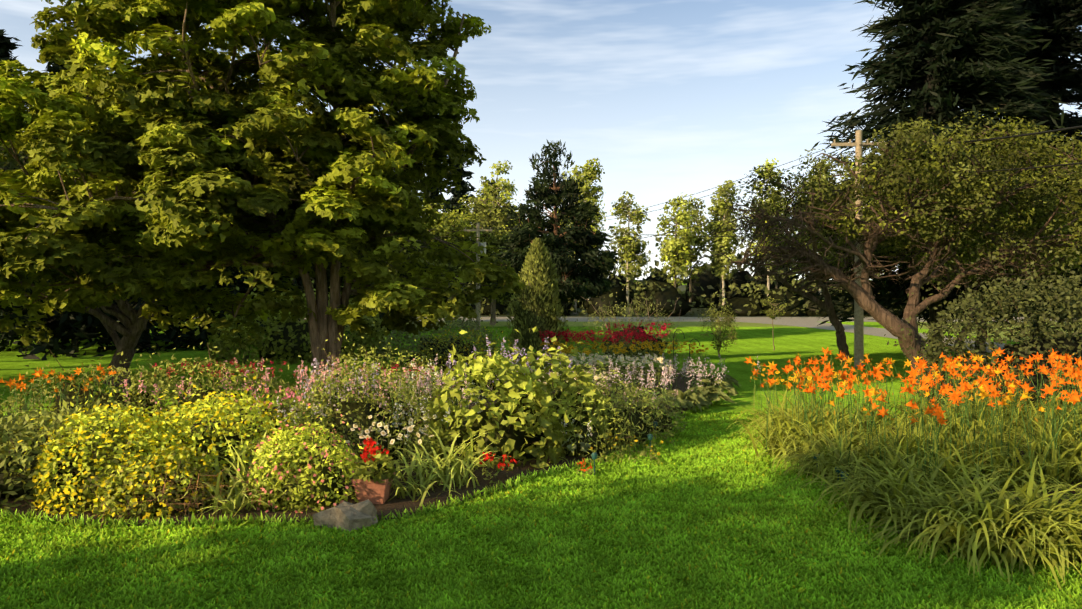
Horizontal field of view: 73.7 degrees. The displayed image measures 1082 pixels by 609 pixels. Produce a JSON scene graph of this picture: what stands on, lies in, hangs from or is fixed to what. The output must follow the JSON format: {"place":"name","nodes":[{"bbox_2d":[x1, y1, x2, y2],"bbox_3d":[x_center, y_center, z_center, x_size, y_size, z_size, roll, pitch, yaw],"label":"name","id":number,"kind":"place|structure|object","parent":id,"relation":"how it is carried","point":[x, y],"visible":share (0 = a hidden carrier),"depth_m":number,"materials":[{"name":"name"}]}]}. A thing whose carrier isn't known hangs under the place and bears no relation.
{"place":"outdoors","nodes":[
{"label":"outdoors","id":0,"kind":"place"},
{"bbox_2d":[0,364,716,525],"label":"bed soil","id":1,"kind":"structure","parent":0,"point":[387,507],"depth_m":8.53,"materials":[{"name":"brown soil"}]},
{"bbox_2d":[0,363,161,512],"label":"perennials","id":2,"kind":"object","parent":1,"relation":"on","point":[13,485],"visible":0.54,"depth_m":8.44,"materials":[{"name":"green plant"}]},
{"bbox_2d":[10,368,315,530],"bbox_3d":[-4.379,1.572,8.561,3.177,1.498,3.538,0,0,2],"label":"potentilla shrub","id":3,"kind":"object","parent":1,"relation":"on","point":[133,478],"visible":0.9,"depth_m":8.01,"materials":[{"name":"yellow plant"}]},
{"bbox_2d":[0,331,472,444],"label":"tall perennials","id":4,"kind":"object","parent":1,"relation":"on","point":[119,398],"visible":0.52,"depth_m":12.37,"materials":[{"name":"green plant"}]},
{"bbox_2d":[194,429,313,516],"bbox_3d":[-3.265,1.826,7.980,1.342,0.770,1.512,0,0,2],"label":"grassy plant","id":5,"kind":"object","parent":1,"relation":"on","point":[238,499],"visible":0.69,"depth_m":7.94,"materials":[{"name":"green plant"}]},
{"bbox_2d":[0,0,526,409],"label":"maple tree","id":6,"kind":"object","parent":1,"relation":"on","point":[220,171],"visible":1,"depth_m":13.52,"materials":[{"name":"green plant"}]},
{"bbox_2d":[230,403,373,513],"bbox_3d":[-2.647,1.708,8.271,1.638,1.087,1.557,0,0,2],"label":"bush","id":7,"kind":"object","parent":1,"relation":"on","point":[318,483],"visible":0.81,"depth_m":7.94,"materials":[{"name":"green plant"}]},
{"bbox_2d":[312,499,377,530],"bbox_3d":[-1.946,2.110,7.291,0.571,0.241,0.407,0,0,22],"label":"rock","id":8,"kind":"object","parent":1,"relation":"on","point":[346,516],"visible":0.94,"depth_m":7.19,"materials":[{"name":"grey stone"}]},
{"bbox_2d":[123,335,591,475],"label":"flowers","id":9,"kind":"object","parent":1,"relation":"on","point":[584,446],"visible":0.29,"depth_m":10.80,"materials":[{"name":"green plant"}]},
{"bbox_2d":[351,472,394,503],"bbox_3d":[-1.881,2.065,8.117,0.400,0.290,0.400,0,0,2],"label":"terracotta planter","id":10,"kind":"object","parent":1,"relation":"on","point":[376,492],"visible":0.5,"depth_m":7.95,"materials":[{"name":"orange ceramic"}]},
{"bbox_2d":[353,438,395,482],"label":"geranium","id":11,"kind":"object","parent":10,"relation":"in","point":[380,468],"visible":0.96,"depth_m":8.02,"materials":[{"name":"green plant"}]},
{"bbox_2d":[263,327,492,471],"bbox_3d":[-2.247,1.288,10.514,3.388,1.922,2.660,0,0,-21],"label":"flowering shrub","id":12,"kind":"object","parent":1,"relation":"on","point":[356,413],"visible":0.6,"depth_m":10.09,"materials":[{"name":"green plant"}]},
{"bbox_2d":[342,427,514,505],"bbox_3d":[-1.341,1.863,8.736,1.737,0.694,1.872,0,0,22],"label":"plant","id":13,"kind":"object","parent":1,"relation":"on","point":[446,473],"visible":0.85,"depth_m":8.75,"materials":[{"name":"green plant"}]},
{"bbox_2d":[392,304,541,392],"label":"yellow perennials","id":14,"kind":"object","parent":1,"relation":"on","point":[442,348],"visible":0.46,"depth_m":19.22,"materials":[{"name":"green plant"}]},
{"bbox_2d":[412,326,619,470],"bbox_3d":[-0.299,1.318,10.972,2.451,1.957,3.219,0,0,39],"label":"hydrangea shrub","id":15,"kind":"object","parent":1,"relation":"on","point":[511,419],"visible":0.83,"depth_m":10.33,"materials":[{"name":"green plant"}]},
{"bbox_2d":[479,452,595,482],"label":"red flowers","id":16,"kind":"object","parent":1,"relation":"on","point":[486,472],"visible":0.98,"depth_m":9.08,"materials":[{"name":"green plant"}]},
{"bbox_2d":[506,237,571,365],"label":"conical shrub","id":17,"kind":"object","parent":1,"relation":"on","point":[537,304],"visible":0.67,"depth_m":25.43,"materials":[{"name":"green plant"}]},
{"bbox_2d":[503,347,762,464],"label":"perennials","id":18,"kind":"object","parent":1,"relation":"on","point":[628,428],"visible":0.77,"depth_m":11.74,"materials":[{"name":"green plant"}]},
{"bbox_2d":[673,329,699,389],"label":"garden hooks","id":19,"kind":"object","parent":1,"relation":"on","point":[673,356],"visible":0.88,"depth_m":17.46,"materials":[{"name":"metal"}]},
{"bbox_2d":[117,321,798,326],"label":"verge","id":20,"kind":"structure","parent":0,"point":[679,324],"depth_m":54.57,"materials":[{"name":"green plant"}]},
{"bbox_2d":[453,184,532,324],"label":"tree","id":21,"kind":"object","parent":20,"relation":"on","point":[488,215],"visible":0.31,"depth_m":53.10,"materials":[{"name":"green plant"}]},
{"bbox_2d":[0,280,1081,608],"bbox_3d":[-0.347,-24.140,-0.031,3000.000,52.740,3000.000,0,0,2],"label":"lawn","id":22,"kind":"structure","parent":0,"point":[790,344],"depth_m":21.45,"materials":[{"name":"green plant"}]},
{"bbox_2d":[0,71,31,168],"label":"tree","id":23,"kind":"object","parent":22,"relation":"on","point":[23,101],"depth_m":32.54,"materials":[{"name":"green plant"}]},
{"bbox_2d":[0,29,82,351],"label":"spruce tree","id":24,"kind":"object","parent":22,"relation":"on","point":[6,45],"visible":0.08,"depth_m":36.86,"materials":[{"name":"green plant"}]},
{"bbox_2d":[0,61,206,360],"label":"spruce tree","id":25,"kind":"object","parent":22,"relation":"on","point":[66,326],"visible":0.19,"depth_m":32.26,"materials":[{"name":"green plant"}]},
{"bbox_2d":[0,141,252,387],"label":"old tree","id":26,"kind":"object","parent":22,"relation":"on","point":[125,313],"visible":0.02,"depth_m":19.16,"materials":[{"name":"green plant"}]},
{"bbox_2d":[101,125,199,347],"bbox_3d":[-20.362,-4.126,36.554,11.273,12.691,9.141,0,0,2],"label":"tree","id":27,"kind":"object","parent":22,"relation":"on","point":[148,340],"depth_m":36.46,"materials":[{"name":"green plant"}]},
{"bbox_2d":[136,259,315,349],"bbox_3d":[-16.005,-3.883,37.052,9.172,12.800,8.837,0,0,2],"label":"shrub","id":28,"kind":"object","parent":22,"relation":"on","point":[194,339],"depth_m":35.54,"materials":[{"name":"green plant"}]},
{"bbox_2d":[259,222,363,306],"bbox_3d":[-14.024,-4.076,40.337,9.879,12.257,9.030,0,0,2],"label":"tree","id":29,"kind":"object","parent":22,"relation":"on","point":[298,280],"visible":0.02,"depth_m":39.78,"materials":[{"name":"green plant"}]},
{"bbox_2d":[174,277,504,369],"bbox_3d":[-7.677,0.513,29.598,13.138,3.630,10.883,0,0,2],"label":"shrub","id":30,"kind":"object","parent":22,"relation":"on","point":[288,340],"visible":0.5,"depth_m":27.45,"materials":[{"name":"green plant"}]},
{"bbox_2d":[304,230,402,300],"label":"tree","id":31,"kind":"object","parent":22,"relation":"on","point":[351,296],"visible":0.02,"depth_m":46.93,"materials":[{"name":"green plant"}]},
{"bbox_2d":[345,283,412,346],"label":"shrub","id":32,"kind":"object","parent":22,"relation":"on","point":[381,315],"visible":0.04,"depth_m":33.66,"materials":[{"name":"green plant"}]},
{"bbox_2d":[384,200,475,327],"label":"tree","id":33,"kind":"object","parent":22,"relation":"on","point":[444,232],"visible":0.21,"depth_m":49.23,"materials":[{"name":"green plant"}]},
{"bbox_2d":[464,223,491,329],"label":"utility pole","id":34,"kind":"object","parent":22,"relation":"on","point":[477,229],"visible":0.62,"depth_m":48.01,"materials":[{"name":"brown wood"}]},
{"bbox_2d":[0,408,1081,608],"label":"lawn","id":35,"kind":"structure","parent":22,"relation":"on","point":[45,556],"depth_m":6.37,"materials":[{"name":"green plant"}]},
{"bbox_2d":[0,376,1081,565],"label":"lawn edge tufts","id":36,"kind":"object","parent":22,"relation":"on","point":[251,520],"visible":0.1,"depth_m":7.39,"materials":[{"name":"green plant"}]},
{"bbox_2d":[490,140,619,303],"bbox_3d":[0.720,-3.304,37.995,6.945,10.820,6.537,0,0,2],"label":"pine tree","id":37,"kind":"object","parent":22,"relation":"on","point":[567,242],"visible":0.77,"depth_m":37.07,"materials":[{"name":"green plant"}]},
{"bbox_2d":[539,289,712,381],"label":"perennials","id":38,"kind":"object","parent":22,"relation":"on","point":[632,341],"visible":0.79,"depth_m":25.54,"materials":[{"name":"green plant"}]},
{"bbox_2d":[617,373,739,429],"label":"plants","id":39,"kind":"object","parent":22,"relation":"on","point":[699,401],"visible":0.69,"depth_m":15.57,"materials":[{"name":"green plant"}]},
{"bbox_2d":[698,298,738,356],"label":"shrub","id":40,"kind":"object","parent":22,"relation":"on","point":[718,326],"visible":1,"depth_m":30.57,"materials":[{"name":"green plant"}]},
{"bbox_2d":[591,421,847,487],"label":"solar lights","id":41,"kind":"object","parent":22,"relation":"on","point":[594,455],"visible":0.56,"depth_m":9.36,"materials":[{"name":"plastic"}]},
{"bbox_2d":[760,298,788,349],"bbox_3d":[11.177,0.919,34.600,1.382,2.567,1.532,0,0,2],"label":"tree sapling","id":42,"kind":"object","parent":22,"relation":"on","point":[772,316],"visible":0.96,"depth_m":34.60,"materials":[{"name":"green plant"}]},
{"bbox_2d":[831,130,885,367],"bbox_3d":[11.285,-1.970,25.608,1.900,8.400,0.320,0,0,2],"label":"utility pole","id":43,"kind":"object","parent":22,"relation":"on","point":[858,333],"visible":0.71,"depth_m":25.51,"materials":[{"name":"brown wood"}]},
{"bbox_2d":[388,125,1081,254],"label":"wires","id":44,"kind":"object","parent":43,"relation":"attached to","point":[1056,130],"visible":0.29,"depth_m":26.92,"materials":[{"name":"black metal"}]},
{"bbox_2d":[723,164,995,362],"bbox_3d":[12.012,-1.690,27.558,10.050,7.920,6.876,0,0,2],"label":"apple tree","id":45,"kind":"object","parent":22,"relation":"on","point":[827,306],"visible":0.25,"depth_m":27.50,"materials":[{"name":"green plant"}]},
{"bbox_2d":[699,108,1081,385],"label":"apple tree","id":46,"kind":"object","parent":22,"relation":"on","point":[947,183],"visible":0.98,"depth_m":19.22,"materials":[{"name":"green plant"}]},
{"bbox_2d":[773,0,1081,359],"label":"spruce tree","id":47,"kind":"object","parent":22,"relation":"on","point":[942,61],"visible":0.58,"depth_m":27.14,"materials":[{"name":"green plant"}]},
{"bbox_2d":[852,162,1081,374],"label":"apple tree","id":48,"kind":"object","parent":22,"relation":"on","point":[1049,204],"visible":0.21,"depth_m":22.96,"materials":[{"name":"green plant"}]},
{"bbox_2d":[884,223,1081,418],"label":"dark shrub","id":49,"kind":"object","parent":22,"relation":"on","point":[1061,341],"visible":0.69,"depth_m":14.89,"materials":[{"name":"green plant"}]},
{"bbox_2d":[896,0,1081,341],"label":"spruce tree","id":50,"kind":"object","parent":22,"relation":"on","point":[1060,21],"visible":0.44,"depth_m":30.66,"materials":[{"name":"green plant"}]},
{"bbox_2d":[0,0,1081,279],"label":"sky","id":51,"kind":"structure","parent":0,"point":[672,99],"materials":[{"name":"blue"}]},
{"bbox_2d":[117,317,1065,321],"bbox_3d":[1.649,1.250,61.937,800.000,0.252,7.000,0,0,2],"label":"gravel road","id":52,"kind":"structure","parent":0,"point":[741,319],"depth_m":61.08,"materials":[{"name":"grey gravel"}]},
{"bbox_2d":[356,285,1029,316],"bbox_3d":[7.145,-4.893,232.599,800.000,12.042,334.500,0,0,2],"label":"forest floor","id":53,"kind":"structure","parent":0,"point":[682,288],"depth_m":68.10,"materials":[{"name":"green plant"}]},
{"bbox_2d":[420,166,446,222],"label":"spruce tree","id":54,"kind":"object","parent":53,"relation":"on","point":[431,195],"visible":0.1,"depth_m":75.98,"materials":[{"name":"green plant"}]},
{"bbox_2d":[432,147,482,300],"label":"spruce tree","id":55,"kind":"object","parent":53,"relation":"on","point":[465,189],"visible":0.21,"depth_m":71.47,"materials":[{"name":"green plant"}]},
{"bbox_2d":[466,178,518,299],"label":"spruce tree","id":56,"kind":"object","parent":53,"relation":"on","point":[491,183],"visible":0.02,"depth_m":77.30,"materials":[{"name":"green plant"}]},
{"bbox_2d":[10,218,1081,316],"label":"forest understory","id":57,"kind":"object","parent":53,"relation":"on","point":[745,301],"visible":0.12,"depth_m":68.05,"materials":[{"name":"green plant"}]},
{"bbox_2d":[477,160,518,212],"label":"aspen tree","id":58,"kind":"object","parent":57,"relation":"on","point":[508,186],"visible":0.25,"depth_m":69.72,"materials":[{"name":"green plant"}]},
{"bbox_2d":[656,197,697,287],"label":"aspen tree","id":59,"kind":"object","parent":57,"relation":"on","point":[672,248],"visible":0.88,"depth_m":68.46,"materials":[{"name":"green plant"}]},
{"bbox_2d":[804,158,834,294],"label":"aspen tree","id":60,"kind":"object","parent":57,"relation":"on","point":[824,176],"visible":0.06,"depth_m":68.06,"materials":[{"name":"green plant"}]},
{"bbox_2d":[557,164,593,313],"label":"aspen tree","id":61,"kind":"object","parent":53,"relation":"on","point":[576,172],"visible":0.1,"depth_m":70.66,"materials":[{"name":"green plant"}]},
{"bbox_2d":[575,157,606,299],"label":"aspen tree","id":62,"kind":"object","parent":53,"relation":"on","point":[590,169],"visible":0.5,"depth_m":70.12,"materials":[{"name":"green plant"}]},
{"bbox_2d":[608,191,650,313],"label":"aspen tree","id":63,"kind":"object","parent":53,"relation":"on","point":[630,248],"visible":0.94,"depth_m":69.63,"materials":[{"name":"green plant"}]},
{"bbox_2d":[668,194,711,310],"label":"aspen tree","id":64,"kind":"object","parent":53,"relation":"on","point":[699,242],"visible":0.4,"depth_m":75.66,"materials":[{"name":"green plant"}]},
{"bbox_2d":[705,188,734,307],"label":"aspen tree","id":65,"kind":"object","parent":53,"relation":"on","point":[714,265],"visible":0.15,"depth_m":76.64,"materials":[{"name":"green plant"}]},
{"bbox_2d":[706,180,740,304],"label":"aspen tree","id":66,"kind":"object","parent":53,"relation":"on","point":[724,245],"visible":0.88,"depth_m":69.77,"materials":[{"name":"green plant"}]},
{"bbox_2d":[748,158,786,295],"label":"aspen tree","id":67,"kind":"object","parent":53,"relation":"on","point":[768,199],"visible":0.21,"depth_m":69.38,"materials":[{"name":"green plant"}]},
{"bbox_2d":[766,196,793,288],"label":"aspen tree","id":68,"kind":"object","parent":53,"relation":"on","point":[776,286],"depth_m":76.64,"materials":[{"name":"green plant"}]},
{"bbox_2d":[792,230,806,297],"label":"aspen tree","id":69,"kind":"object","parent":53,"relation":"on","point":[803,264],"visible":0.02,"depth_m":77.78,"materials":[{"name":"green plant"}]},
{"bbox_2d":[748,322,1011,352],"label":"driveway","id":70,"kind":"structure","parent":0,"point":[880,332],"depth_m":49.81,"materials":[{"name":"grey asphalt"}]},
{"bbox_2d":[824,423,1081,561],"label":"bed soil","id":71,"kind":"structure","parent":0,"point":[1051,492],"depth_m":8.76,"materials":[{"name":"brown soil"}]},
{"bbox_2d":[28,408,1080,523],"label":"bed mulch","id":72,"kind":"object","parent":71,"relation":"on","point":[427,496],"visible":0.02,"depth_m":8.48,"materials":[{"name":"brown soil"}]},
{"bbox_2d":[721,347,1081,590],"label":"daylily","id":73,"kind":"object","parent":71,"relation":"on","point":[963,511],"depth_m":8.73,"materials":[{"name":"plant"}]},
{"bbox_2d":[917,322,1081,341],"bbox_3d":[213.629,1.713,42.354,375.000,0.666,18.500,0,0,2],"label":"hedge","id":74,"kind":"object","parent":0,"point":[1000,334],"visible":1,"depth_m":47.06,"materials":[{"name":"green plant"}]}
]}

